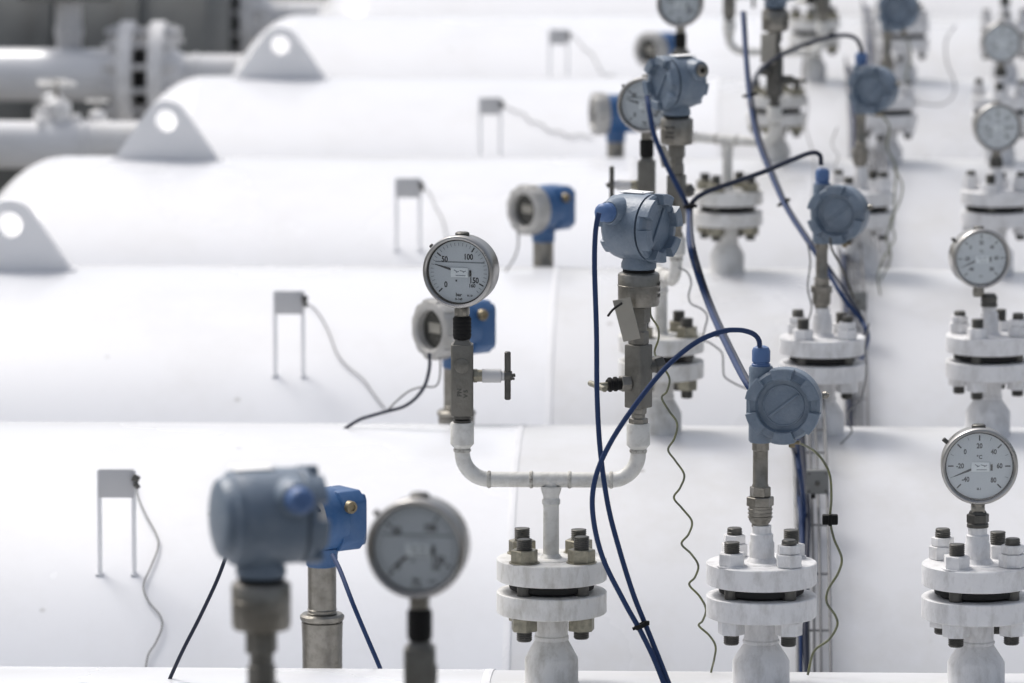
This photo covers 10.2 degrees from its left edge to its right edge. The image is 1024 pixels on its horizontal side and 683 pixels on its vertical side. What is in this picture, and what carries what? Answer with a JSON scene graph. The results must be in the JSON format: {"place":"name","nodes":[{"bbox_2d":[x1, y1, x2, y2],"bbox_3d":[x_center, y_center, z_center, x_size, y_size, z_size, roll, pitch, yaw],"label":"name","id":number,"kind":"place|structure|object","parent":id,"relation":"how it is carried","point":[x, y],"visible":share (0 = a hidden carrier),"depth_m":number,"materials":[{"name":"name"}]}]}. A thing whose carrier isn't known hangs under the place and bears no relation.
{"place":"outdoors","nodes":[
{"label":"outdoors","id":0,"kind":"place"},
{"bbox_2d":[245,633,278,682],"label":"valve block","id":1,"kind":"structure","parent":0,"point":[261,649],"depth_m":5.57,"materials":[{"name":"metal"}]},
{"bbox_2d":[208,464,329,633],"bbox_3d":[-0.234,0.201,5.557,0.101,0.161,0.132,-2,8,-17],"label":"pressure transmitter","id":2,"kind":"object","parent":1,"relation":"on","point":[266,523],"visible":1,"depth_m":5.53,"materials":[{"name":"blue metal"}]},
{"bbox_2d":[272,0,325,1],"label":"ground","id":3,"kind":"structure","parent":0,"point":[302,0],"depth_m":55.54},
{"bbox_2d":[0,0,237,192],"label":"pump unit","id":4,"kind":"object","parent":3,"relation":"on","point":[207,26],"visible":0.08,"depth_m":21.19,"materials":[{"name":"paint"}]},
{"bbox_2d":[0,422,1023,673],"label":"pipeline","id":5,"kind":"object","parent":3,"relation":"on","point":[894,506],"visible":0.65,"depth_m":9.92,"materials":[{"name":"white paint"}]},
{"bbox_2d":[95,469,140,575],"bbox_3d":[-0.673,0.309,9.836,0.079,0.183,0.020,0,8,2],"label":"plate stand","id":6,"kind":"object","parent":5,"relation":"on","point":[117,483],"visible":1,"depth_m":9.83,"materials":[{"name":"grey paint"}]},
{"bbox_2d":[136,489,162,666],"bbox_3d":[-0.622,0.404,9.882,0.037,0.272,0.429,-1,8,-5],"label":"earth wire","id":7,"kind":"object","parent":5,"relation":"attached to","point":[154,608],"visible":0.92,"depth_m":9.82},
{"bbox_2d":[344,353,431,427],"bbox_3d":[-0.229,0.094,10.372,0.169,0.148,0.006,0,8,2],"label":"signal cable","id":8,"kind":"object","parent":5,"relation":"attached to","point":[415,398],"visible":1,"depth_m":10.37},
{"bbox_2d":[412,298,495,423],"bbox_3d":[-0.105,0.172,10.552,0.127,0.513,0.120,-6,10,-38],"label":"display transmitter","id":9,"kind":"object","parent":5,"relation":"attached to","point":[432,326],"visible":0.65,"depth_m":10.50,"materials":[{"name":"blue metal"}]},
{"bbox_2d":[618,310,703,435],"bbox_3d":[0.267,0.100,10.336,0.154,0.306,0.154,-1,8,-9],"label":"flanged nozzle","id":10,"kind":"object","parent":5,"relation":"attached to","point":[685,371],"visible":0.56,"depth_m":10.29,"materials":[{"name":"white paint"}]},
{"bbox_2d":[653,236,685,334],"bbox_3d":[0.267,-0.107,10.310,0.033,0.191,0.277,-2,8,-11],"label":"tee manifold","id":11,"kind":"object","parent":10,"relation":"on","point":[671,276],"visible":0.53,"depth_m":10.27,"materials":[{"name":"white paint"}]},
{"bbox_2d":[606,139,655,196],"bbox_3d":[0.214,-0.291,10.410,0.090,0.151,0.033,1,8,6],"label":"needle valve","id":12,"kind":"object","parent":11,"relation":"on","point":[646,181],"visible":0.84,"depth_m":10.39,"materials":[{"name":"metal"}]},
{"bbox_2d":[617,74,663,139],"bbox_3d":[0.243,-0.422,10.388,0.101,0.118,0.046,2,8,14],"label":"pressure gauge","id":13,"kind":"object","parent":12,"relation":"on","point":[631,108],"visible":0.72,"depth_m":10.38,"materials":[{"name":"metal"}]},
{"bbox_2d":[667,146,694,236],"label":"valve block","id":14,"kind":"structure","parent":11,"relation":"on","point":[676,155],"depth_m":10.15,"materials":[{"name":"metal"}]},
{"bbox_2d":[642,54,708,145],"bbox_3d":[0.285,-0.427,10.152,0.084,0.161,0.132,-5,9,-32],"label":"pressure transmitter","id":15,"kind":"object","parent":14,"relation":"on","point":[675,87],"visible":1,"depth_m":10.12,"materials":[{"name":"blue metal"}]},
{"bbox_2d":[678,267,745,388],"bbox_3d":[0.358,-0.022,10.165,0.132,0.221,0.003,0,8,2],"label":"earth wire","id":16,"kind":"object","parent":11,"relation":"attached to","point":[716,347],"visible":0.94,"depth_m":10.16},
{"bbox_2d":[645,95,806,524],"bbox_3d":[0.413,0.072,9.275,0.256,0.781,1.721,0,8,-4],"label":"signal cable","id":17,"kind":"object","parent":5,"relation":"attached to","point":[728,349],"visible":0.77,"depth_m":9.73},
{"bbox_2d":[689,150,822,542],"bbox_3d":[0.404,0.115,9.374,0.240,0.668,1.907,0,8,2],"label":"signal cable","id":18,"kind":"object","parent":5,"relation":"attached to","point":[698,196],"visible":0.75,"depth_m":10.04,"materials":[{"name":"plastic"}]},
{"bbox_2d":[793,397,831,671],"bbox_3d":[0.514,0.458,9.908,0.060,0.604,0.976,0,8,2],"label":"wire tray","id":19,"kind":"object","parent":5,"relation":"attached to","point":[820,630],"visible":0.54,"depth_m":9.81,"materials":[{"name":"metal"}]},
{"bbox_2d":[797,439,804,671],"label":"tray cable","id":20,"kind":"object","parent":19,"relation":"in","point":[801,530],"visible":0.34,"depth_m":9.84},
{"bbox_2d":[799,436,810,671],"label":"tray cable","id":21,"kind":"object","parent":19,"relation":"in","point":[807,554],"visible":0.48,"depth_m":9.83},
{"bbox_2d":[806,469,828,498],"bbox_3d":[0.525,0.245,9.902,0.039,0.051,0.030,0,8,2],"label":"junction box","id":22,"kind":"object","parent":19,"relation":"in","point":[817,481],"visible":0.94,"depth_m":9.89,"materials":[{"name":"grey metal"}]},
{"bbox_2d":[779,307,864,436],"bbox_3d":[0.556,0.097,10.326,0.154,0.318,0.154,-1,8,-4],"label":"flanged nozzle","id":23,"kind":"object","parent":5,"relation":"attached to","point":[825,352],"visible":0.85,"depth_m":10.27,"materials":[{"name":"white paint"}]},
{"bbox_2d":[807,168,873,308],"bbox_3d":[0.587,-0.181,10.274,0.116,0.254,0.064,3,8,22],"label":"temperature transmitter","id":24,"kind":"object","parent":23,"relation":"on","point":[839,214],"visible":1,"depth_m":10.26,"materials":[{"name":"blue metal"}]},
{"bbox_2d":[829,237,854,299],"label":"earth wire","id":25,"kind":"object","parent":24,"relation":"attached to","point":[841,267],"visible":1,"depth_m":10.23,"materials":[{"name":"metal"}]},
{"bbox_2d":[840,323,869,443],"bbox_3d":[0.602,0.081,10.221,0.064,0.231,0.003,0,8,2],"label":"earth wire","id":26,"kind":"object","parent":5,"relation":"on","point":[847,437],"visible":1,"depth_m":10.22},
{"bbox_2d":[945,293,1023,436],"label":"flanged nozzle","id":27,"kind":"object","parent":5,"relation":"attached to","point":[984,364],"visible":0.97,"depth_m":10.27,"materials":[{"name":"white paint"}]},
{"bbox_2d":[948,226,1010,296],"bbox_3d":[0.833,-0.143,10.284,0.107,0.126,0.046,-2,8,-12],"label":"dial thermometer","id":28,"kind":"object","parent":27,"relation":"on","point":[979,258],"visible":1,"depth_m":10.27,"materials":[{"name":"metal"}]},
{"bbox_2d":[0,265,1023,426],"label":"pipeline","id":29,"kind":"object","parent":3,"relation":"on","point":[145,343],"visible":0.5,"depth_m":12.25,"materials":[{"name":"white paint"}]},
{"bbox_2d":[0,198,77,271],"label":"lifting lug","id":30,"kind":"object","parent":29,"relation":"on","point":[32,246],"visible":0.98,"depth_m":12.65,"materials":[{"name":"grey paint"}]},
{"bbox_2d":[272,291,308,377],"bbox_3d":[-0.468,-0.015,12.149,0.079,0.183,0.020,0,8,2],"label":"plate stand","id":31,"kind":"object","parent":29,"relation":"on","point":[289,302],"visible":1,"depth_m":12.14,"materials":[{"name":"grey paint"}]},
{"bbox_2d":[307,302,385,409],"bbox_3d":[-0.368,0.028,12.236,0.032,0.186,0.405,-4,9,-26],"label":"earth wire","id":32,"kind":"object","parent":29,"relation":"attached to","point":[346,365],"visible":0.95,"depth_m":12.19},
{"bbox_2d":[507,184,574,266],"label":"display transmitter","id":33,"kind":"object","parent":29,"relation":"attached to","point":[540,214],"visible":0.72,"depth_m":12.81,"materials":[{"name":"blue metal"}]},
{"bbox_2d":[693,171,762,273],"bbox_3d":[0.473,-0.219,12.639,0.154,0.304,0.154,-2,8,-16],"label":"flanged nozzle","id":34,"kind":"object","parent":29,"relation":"attached to","point":[725,219],"visible":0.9,"depth_m":12.59,"materials":[{"name":"white paint"}]},
{"bbox_2d":[693,106,781,189],"bbox_3d":[0.471,-0.426,12.611,0.277,0.191,0.033,5,9,34],"label":"tee manifold","id":35,"kind":"object","parent":34,"relation":"on","point":[774,120],"visible":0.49,"depth_m":12.60,"materials":[{"name":"white paint"}]},
{"bbox_2d":[652,33,688,57],"bbox_3d":[0.344,-0.605,12.670,0.090,0.151,0.033,3,8,22],"label":"needle valve","id":36,"kind":"object","parent":35,"relation":"on","point":[680,42],"visible":0.3,"depth_m":12.64,"materials":[{"name":"metal"}]},
{"bbox_2d":[656,0,703,32],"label":"pressure gauge","id":37,"kind":"object","parent":36,"relation":"on","point":[680,15],"visible":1,"depth_m":12.63,"materials":[{"name":"metal"}]},
{"bbox_2d":[759,32,806,106],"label":"valve block","id":38,"kind":"structure","parent":35,"relation":"on","point":[776,79],"depth_m":12.51,"materials":[{"name":"metal"}]},
{"bbox_2d":[761,0,789,31],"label":"pressure transmitter","id":39,"kind":"object","parent":38,"relation":"on","point":[775,16],"visible":1,"depth_m":12.48,"materials":[{"name":"grey metal"}]},
{"bbox_2d":[760,33,775,63],"bbox_3d":[0.555,-0.635,12.479,0.034,0.067,0.002,0,8,2],"label":"metal tag","id":40,"kind":"object","parent":39,"relation":"attached to","point":[768,46],"visible":1,"depth_m":12.48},
{"bbox_2d":[740,11,869,407],"bbox_3d":[0.569,-0.183,11.240,0.245,0.858,1.706,0,8,2],"label":"signal cable","id":41,"kind":"object","parent":29,"relation":"attached to","point":[801,231],"visible":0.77,"depth_m":10.79,"materials":[{"name":"rubber"}]},
{"bbox_2d":[744,11,865,410],"bbox_3d":[0.569,-0.185,11.259,0.232,0.853,1.667,0,8,2],"label":"signal cable","id":42,"kind":"object","parent":29,"relation":"attached to","point":[801,226],"visible":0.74,"depth_m":10.86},
{"bbox_2d":[838,243,868,426],"bbox_3d":[0.725,0.094,12.231,0.051,0.516,0.924,0,8,2],"label":"wire tray","id":43,"kind":"object","parent":29,"relation":"attached to","point":[862,282],"visible":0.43,"depth_m":12.21,"materials":[{"name":"metal"}]},
{"bbox_2d":[844,253,853,426],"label":"tray cable","id":44,"kind":"object","parent":43,"relation":"in","point":[850,405],"visible":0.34,"depth_m":12.30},
{"bbox_2d":[848,291,866,314],"bbox_3d":[0.734,-0.082,12.223,0.039,0.051,0.030,0,8,2],"label":"junction box","id":45,"kind":"object","parent":43,"relation":"in","point":[860,300],"visible":0.66,"depth_m":12.21,"materials":[{"name":"grey metal"}]},
{"bbox_2d":[830,166,895,274],"bbox_3d":[0.764,-0.226,12.628,0.154,0.318,0.154,-2,8,-13],"label":"flanged nozzle","id":46,"kind":"object","parent":29,"relation":"attached to","point":[874,189],"visible":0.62,"depth_m":12.60,"materials":[{"name":"white paint"}]},
{"bbox_2d":[847,52,900,166],"bbox_3d":[0.794,-0.504,12.572,0.116,0.254,0.064,4,9,28],"label":"temperature transmitter","id":47,"kind":"object","parent":46,"relation":"on","point":[874,89],"visible":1,"depth_m":12.56,"materials":[{"name":"blue metal"}]},
{"bbox_2d":[749,33,863,118],"bbox_3d":[0.524,-0.543,11.872,0.198,0.075,1.487,2,8,11],"label":"signal cable","id":48,"kind":"object","parent":47,"relation":"attached to","point":[790,50],"visible":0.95,"depth_m":12.44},
{"bbox_2d":[880,114,896,279],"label":"earth wire","id":49,"kind":"object","parent":29,"relation":"on","point":[887,122],"visible":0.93,"depth_m":12.51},
{"bbox_2d":[877,167,902,295],"bbox_3d":[0.812,-0.236,12.372,0.055,0.278,0.004,0,8,2],"label":"earth wire","id":50,"kind":"object","parent":29,"relation":"attached to","point":[892,229],"visible":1,"depth_m":12.37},
{"bbox_2d":[960,156,1023,274],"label":"flanged nozzle","id":51,"kind":"object","parent":29,"relation":"attached to","point":[995,202],"visible":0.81,"depth_m":12.56,"materials":[{"name":"white paint"}]},
{"bbox_2d":[972,101,1021,156],"bbox_3d":[1.059,-0.462,12.586,0.107,0.126,0.046,-1,8,-6],"label":"dial thermometer","id":52,"kind":"object","parent":51,"relation":"on","point":[997,128],"visible":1,"depth_m":12.57,"materials":[{"name":"metal"}]},
{"bbox_2d":[0,156,1023,268],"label":"pipeline","id":53,"kind":"object","parent":3,"relation":"on","point":[255,211],"visible":0.2,"depth_m":14.60,"materials":[{"name":"white paint"}]},
{"bbox_2d":[109,99,222,160],"bbox_3d":[-0.898,-0.539,14.973,0.293,0.180,0.073,0,8,2],"label":"lifting lug","id":54,"kind":"object","parent":53,"relation":"on","point":[149,139],"visible":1,"depth_m":14.96,"materials":[{"name":"grey paint"}]},
{"bbox_2d":[394,178,424,250],"bbox_3d":[-0.258,-0.318,14.437,0.079,0.183,0.020,0,8,2],"label":"plate stand","id":55,"kind":"object","parent":53,"relation":"on","point":[409,188],"visible":1,"depth_m":14.43,"materials":[{"name":"grey paint"}]},
{"bbox_2d":[588,92,635,157],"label":"display transmitter","id":56,"kind":"object","parent":53,"relation":"attached to","point":[604,118],"visible":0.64,"depth_m":15.13,"materials":[{"name":"blue metal"}]},
{"bbox_2d":[746,79,805,162],"bbox_3d":[0.685,-0.526,14.943,0.154,0.304,0.154,-3,8,-23],"label":"flanged nozzle","id":57,"kind":"object","parent":53,"relation":"attached to","point":[792,101],"visible":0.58,"depth_m":14.89,"materials":[{"name":"white paint"}]},
{"bbox_2d":[723,20,828,56],"bbox_3d":[0.683,-0.734,14.914,0.277,0.191,0.033,1,8,10],"label":"tee manifold","id":58,"kind":"object","parent":57,"relation":"on","point":[822,29],"visible":0.62,"depth_m":14.90,"materials":[{"name":"white paint"}]},
{"bbox_2d":[723,0,754,20],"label":"needle valve","id":59,"kind":"object","parent":58,"relation":"on","point":[729,10],"visible":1,"depth_m":14.90,"materials":[{"name":"metal"}]},
{"bbox_2d":[802,38,814,195],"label":"earth wire","id":60,"kind":"object","parent":57,"relation":"attached to","point":[806,120],"visible":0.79,"depth_m":14.68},
{"bbox_2d":[867,138,889,268],"bbox_3d":[0.916,-0.221,14.534,0.060,0.516,0.924,0,8,2],"label":"wire tray","id":61,"kind":"object","parent":53,"relation":"attached to","point":[884,170],"visible":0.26,"depth_m":14.69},
{"bbox_2d":[865,79,916,162],"bbox_3d":[0.973,-0.530,14.932,0.154,0.318,0.154,-3,8,-22],"label":"flanged nozzle","id":62,"kind":"object","parent":53,"relation":"attached to","point":[900,115],"visible":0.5,"depth_m":14.88,"materials":[{"name":"white paint"}]},
{"bbox_2d":[970,67,1023,162],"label":"flanged nozzle","id":63,"kind":"object","parent":53,"relation":"attached to","point":[980,98],"visible":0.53,"depth_m":14.89,"materials":[{"name":"white paint"}]},
{"bbox_2d":[980,20,1022,67],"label":"dial thermometer","id":64,"kind":"object","parent":63,"relation":"on","point":[1001,42],"visible":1,"depth_m":14.87,"materials":[{"name":"metal"}]},
{"bbox_2d":[0,76,1023,167],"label":"pipeline","id":65,"kind":"object","parent":3,"relation":"on","point":[360,116],"visible":0.09,"depth_m":16.93,"materials":[{"name":"white paint"}]},
{"bbox_2d":[33,79,71,117],"bbox_3d":[-1.424,-0.733,17.843,0.108,0.162,0.093,-6,10,-38],"label":"hand valve","id":66,"kind":"object","parent":65,"relation":"attached to","point":[38,110],"visible":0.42,"depth_m":17.82,"materials":[{"name":"white paint"}]},
{"bbox_2d":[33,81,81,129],"bbox_3d":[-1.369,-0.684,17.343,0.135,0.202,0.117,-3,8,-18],"label":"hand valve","id":67,"kind":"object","parent":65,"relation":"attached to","point":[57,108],"visible":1,"depth_m":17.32,"materials":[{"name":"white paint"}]},
{"bbox_2d":[85,99,108,120],"bbox_3d":[-1.256,-0.674,17.441,0.070,0.122,0.081,5,9,32],"label":"hand valve","id":68,"kind":"object","parent":65,"relation":"attached to","point":[96,114],"visible":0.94,"depth_m":17.42,"materials":[{"name":"white paint"}]},
{"bbox_2d":[231,26,329,79],"bbox_3d":[-0.694,-0.855,17.276,0.293,0.180,0.073,0,8,2],"label":"lifting lug","id":69,"kind":"object","parent":65,"relation":"on","point":[266,61],"visible":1,"depth_m":17.26,"materials":[{"name":"grey paint"}]},
{"bbox_2d":[479,97,504,156],"bbox_3d":[-0.061,-0.616,16.721,0.079,0.183,0.020,0,8,2],"label":"plate stand","id":70,"kind":"object","parent":65,"relation":"on","point":[491,106],"visible":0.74,"depth_m":16.71,"materials":[{"name":"grey paint"}]},
{"bbox_2d":[634,31,675,67],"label":"display transmitter","id":71,"kind":"object","parent":65,"relation":"attached to","point":[647,45],"visible":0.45,"depth_m":17.40,"materials":[{"name":"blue metal"}]},
{"bbox_2d":[788,7,839,80],"bbox_3d":[0.903,-0.851,17.244,0.154,0.304,0.154,-5,9,-30],"label":"flanged nozzle","id":72,"kind":"object","parent":65,"relation":"attached to","point":[803,29],"visible":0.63,"depth_m":17.20,"materials":[{"name":"white paint"}]},
{"bbox_2d":[845,56,867,158],"bbox_3d":[1.009,-0.538,16.841,0.053,0.516,0.924,0,8,2],"label":"wire tray","id":73,"kind":"object","parent":65,"relation":"attached to","point":[847,79],"visible":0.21,"depth_m":16.80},
{"bbox_2d":[847,65,854,158],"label":"tray cable","id":74,"kind":"object","parent":73,"relation":"in","point":[852,119],"visible":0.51,"depth_m":16.78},
{"bbox_2d":[878,9,928,80],"bbox_3d":[1.171,-0.848,17.235,0.154,0.318,0.154,-5,9,-31],"label":"flanged nozzle","id":75,"kind":"object","parent":65,"relation":"attached to","point":[916,37],"visible":0.49,"depth_m":17.19,"materials":[{"name":"white paint"}]},
{"bbox_2d":[877,0,922,71],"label":"temperature transmitter","id":76,"kind":"object","parent":75,"relation":"on","point":[901,16],"visible":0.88,"depth_m":14.86,"materials":[{"name":"blue metal"}]},
{"bbox_2d":[917,25,955,105],"bbox_3d":[1.210,-0.791,16.515,0.126,0.233,0.004,0,8,2],"label":"earth wire","id":77,"kind":"object","parent":65,"relation":"attached to","point":[950,73],"visible":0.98,"depth_m":16.52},
{"bbox_2d":[979,0,1023,81],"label":"flanged nozzle","id":78,"kind":"object","parent":65,"relation":"attached to","point":[986,17],"visible":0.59,"depth_m":17.20,"materials":[{"name":"white paint"}]},
{"bbox_2d":[0,666,1023,682],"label":"pipeline","id":79,"kind":"object","parent":3,"relation":"on","point":[18,674],"visible":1,"depth_m":8.10,"materials":[{"name":"white paint"}]},
{"bbox_2d":[168,509,320,678],"bbox_3d":[-0.412,0.383,8.130,0.109,0.319,0.958,2,8,15],"label":"signal cable","id":80,"kind":"object","parent":79,"relation":"attached to","point":[198,619],"visible":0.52,"depth_m":8.04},
{"bbox_2d":[300,485,366,667],"bbox_3d":[-0.288,0.452,8.658,0.118,0.477,0.112,-6,10,-36],"label":"display transmitter","id":81,"kind":"object","parent":79,"relation":"attached to","point":[344,510],"visible":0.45,"depth_m":8.62,"materials":[{"name":"blue metal"}]},
{"bbox_2d":[331,553,382,668],"bbox_3d":[-0.168,0.459,8.059,0.077,0.193,0.803,-1,8,-8],"label":"signal cable","id":82,"kind":"object","parent":81,"relation":"attached to","point":[356,611],"visible":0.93,"depth_m":8.35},
{"bbox_2d":[496,527,606,682],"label":"flanged nozzle","id":83,"kind":"object","parent":79,"relation":"attached to","point":[550,603],"visible":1,"depth_m":7.97,"materials":[{"name":"white paint"}]},
{"bbox_2d":[450,421,649,558],"bbox_3d":[0.053,0.207,8.005,0.277,0.191,0.033,0,8,2],"label":"tee manifold","id":84,"kind":"object","parent":83,"relation":"on","point":[551,484],"visible":0.99,"depth_m":7.99,"materials":[{"name":"white paint"}]},
{"bbox_2d":[451,316,514,423],"bbox_3d":[-0.040,0.040,7.985,0.090,0.151,0.033,0,8,0],"label":"needle valve","id":85,"kind":"object","parent":84,"relation":"on","point":[465,375],"visible":1,"depth_m":7.97,"materials":[{"name":"metal"}]},
{"bbox_2d":[423,231,498,316],"bbox_3d":[-0.069,-0.093,7.968,0.101,0.118,0.046,2,8,16],"label":"pressure gauge","id":86,"kind":"object","parent":85,"relation":"on","point":[460,272],"visible":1,"depth_m":7.95,"materials":[{"name":"metal"}]},
{"bbox_2d":[588,308,665,423],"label":"valve block","id":87,"kind":"structure","parent":84,"relation":"on","point":[642,364],"depth_m":7.97,"materials":[{"name":"metal"}]},
{"bbox_2d":[594,189,682,307],"bbox_3d":[0.171,-0.126,7.948,0.084,0.161,0.132,5,9,34],"label":"pressure transmitter","id":88,"kind":"object","parent":87,"relation":"on","point":[639,237],"visible":1,"depth_m":7.93,"materials":[{"name":"blue metal"}]},
{"bbox_2d":[613,297,639,341],"bbox_3d":[0.158,-0.030,7.919,0.038,0.062,0.002,0,8,2],"label":"metal tag","id":89,"kind":"object","parent":88,"relation":"hanging from","point":[626,319],"visible":1,"depth_m":7.92,"materials":[{"name":"metal"}]},
{"bbox_2d":[650,307,716,672],"bbox_3d":[0.235,0.253,7.913,0.098,0.583,0.464,0,8,2],"label":"earth wire","id":90,"kind":"object","parent":88,"relation":"hanging from","point":[684,511],"visible":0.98,"depth_m":8.12,"materials":[{"name":"metal"}]},
{"bbox_2d":[592,212,670,682],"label":"signal cable","id":91,"kind":"object","parent":79,"relation":"attached to","point":[600,451],"visible":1,"depth_m":7.89,"materials":[{"name":"rubber"}]},
{"bbox_2d":[590,327,761,682],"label":"signal cable","id":92,"kind":"object","parent":79,"relation":"attached to","point":[658,375],"visible":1,"depth_m":7.88,"materials":[{"name":"rubber"}]},
{"bbox_2d":[706,524,816,682],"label":"flanged nozzle","id":93,"kind":"object","parent":79,"relation":"attached to","point":[761,598],"visible":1,"depth_m":7.97,"materials":[{"name":"white paint"}]},
{"bbox_2d":[745,345,828,526],"bbox_3d":[0.381,0.133,7.978,0.116,0.254,0.064,1,8,11],"label":"temperature transmitter","id":94,"kind":"object","parent":93,"relation":"on","point":[783,405],"visible":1,"depth_m":7.96,"materials":[{"name":"blue metal"}]},
{"bbox_2d":[799,443,842,674],"bbox_3d":[0.414,0.302,8.058,0.038,0.347,0.110,7,11,43],"label":"earth wire","id":95,"kind":"object","parent":94,"relation":"hanging from","point":[841,559],"visible":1,"depth_m":8.09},
{"bbox_2d":[822,514,837,525],"bbox_3d":[0.446,0.250,8.077,0.022,0.016,0.017,0,8,2],"label":"wire clip","id":96,"kind":"object","parent":95,"relation":"attached to","point":[829,520],"visible":1,"depth_m":8.07,"materials":[{"name":"plastic"}]},
{"bbox_2d":[921,510,1023,682],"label":"flanged nozzle","id":97,"kind":"object","parent":79,"relation":"attached to","point":[972,602],"visible":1,"depth_m":7.96,"materials":[{"name":"white paint"}]},
{"bbox_2d":[940,423,1017,512],"bbox_3d":[0.646,0.177,7.981,0.107,0.126,0.046,0,8,0],"label":"dial thermometer","id":98,"kind":"object","parent":97,"relation":"on","point":[979,465],"visible":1,"depth_m":7.96,"materials":[{"name":"metal"}]},
{"bbox_2d":[182,15,1023,80],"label":"pipeline","id":99,"kind":"object","parent":3,"relation":"on","point":[437,45],"visible":0.05,"depth_m":19.25,"materials":[{"name":"white paint"}]},
{"bbox_2d":[0,21,183,120],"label":"pipe","id":100,"kind":"object","parent":99,"relation":"attached to","point":[127,72],"visible":0.84,"depth_m":19.58,"materials":[{"name":"metal"}]},
{"bbox_2d":[20,0,111,48],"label":"valve actuator","id":101,"kind":"object","parent":100,"relation":"on","point":[68,30],"visible":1,"depth_m":19.66,"materials":[{"name":"grey metal"}]},
{"bbox_2d":[549,29,571,76],"bbox_3d":[0.157,-0.939,19.031,0.079,0.183,0.020,0,8,2],"label":"plate stand","id":102,"kind":"object","parent":99,"relation":"on","point":[559,36],"visible":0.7,"depth_m":19.02,"materials":[{"name":"grey paint"}]},
{"bbox_2d":[862,0,881,65],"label":"wire tray","id":103,"kind":"object","parent":99,"relation":"attached to","point":[869,20],"visible":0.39,"depth_m":19.22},
{"bbox_2d":[270,0,1023,24],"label":"pipeline","id":104,"kind":"object","parent":3,"relation":"on","point":[281,9],"visible":0.08,"depth_m":21.45,"materials":[{"name":"white paint"}]},
{"bbox_2d":[232,0,271,53],"bbox_3d":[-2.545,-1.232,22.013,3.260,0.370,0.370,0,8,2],"label":"end flange","id":105,"kind":"object","parent":104,"relation":"attached to","point":[251,21],"visible":0.25,"depth_m":21.80,"materials":[{"name":"white paint"}]},
{"bbox_2d":[404,607,437,682],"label":"needle valve","id":106,"kind":"object","parent":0,"point":[420,665],"visible":1,"depth_m":5.76,"materials":[{"name":"metal"}]},
{"bbox_2d":[366,491,470,609],"bbox_3d":[-0.092,0.210,5.759,0.101,0.118,0.046,1,8,10],"label":"pressure gauge","id":107,"kind":"object","parent":106,"relation":"on","point":[418,544],"visible":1,"depth_m":5.74,"materials":[{"name":"metal"}]},
{"bbox_2d":[796,0,829,21],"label":"valve block","id":108,"kind":"structure","parent":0,"point":[822,9],"depth_m":14.86,"materials":[{"name":"metal"}]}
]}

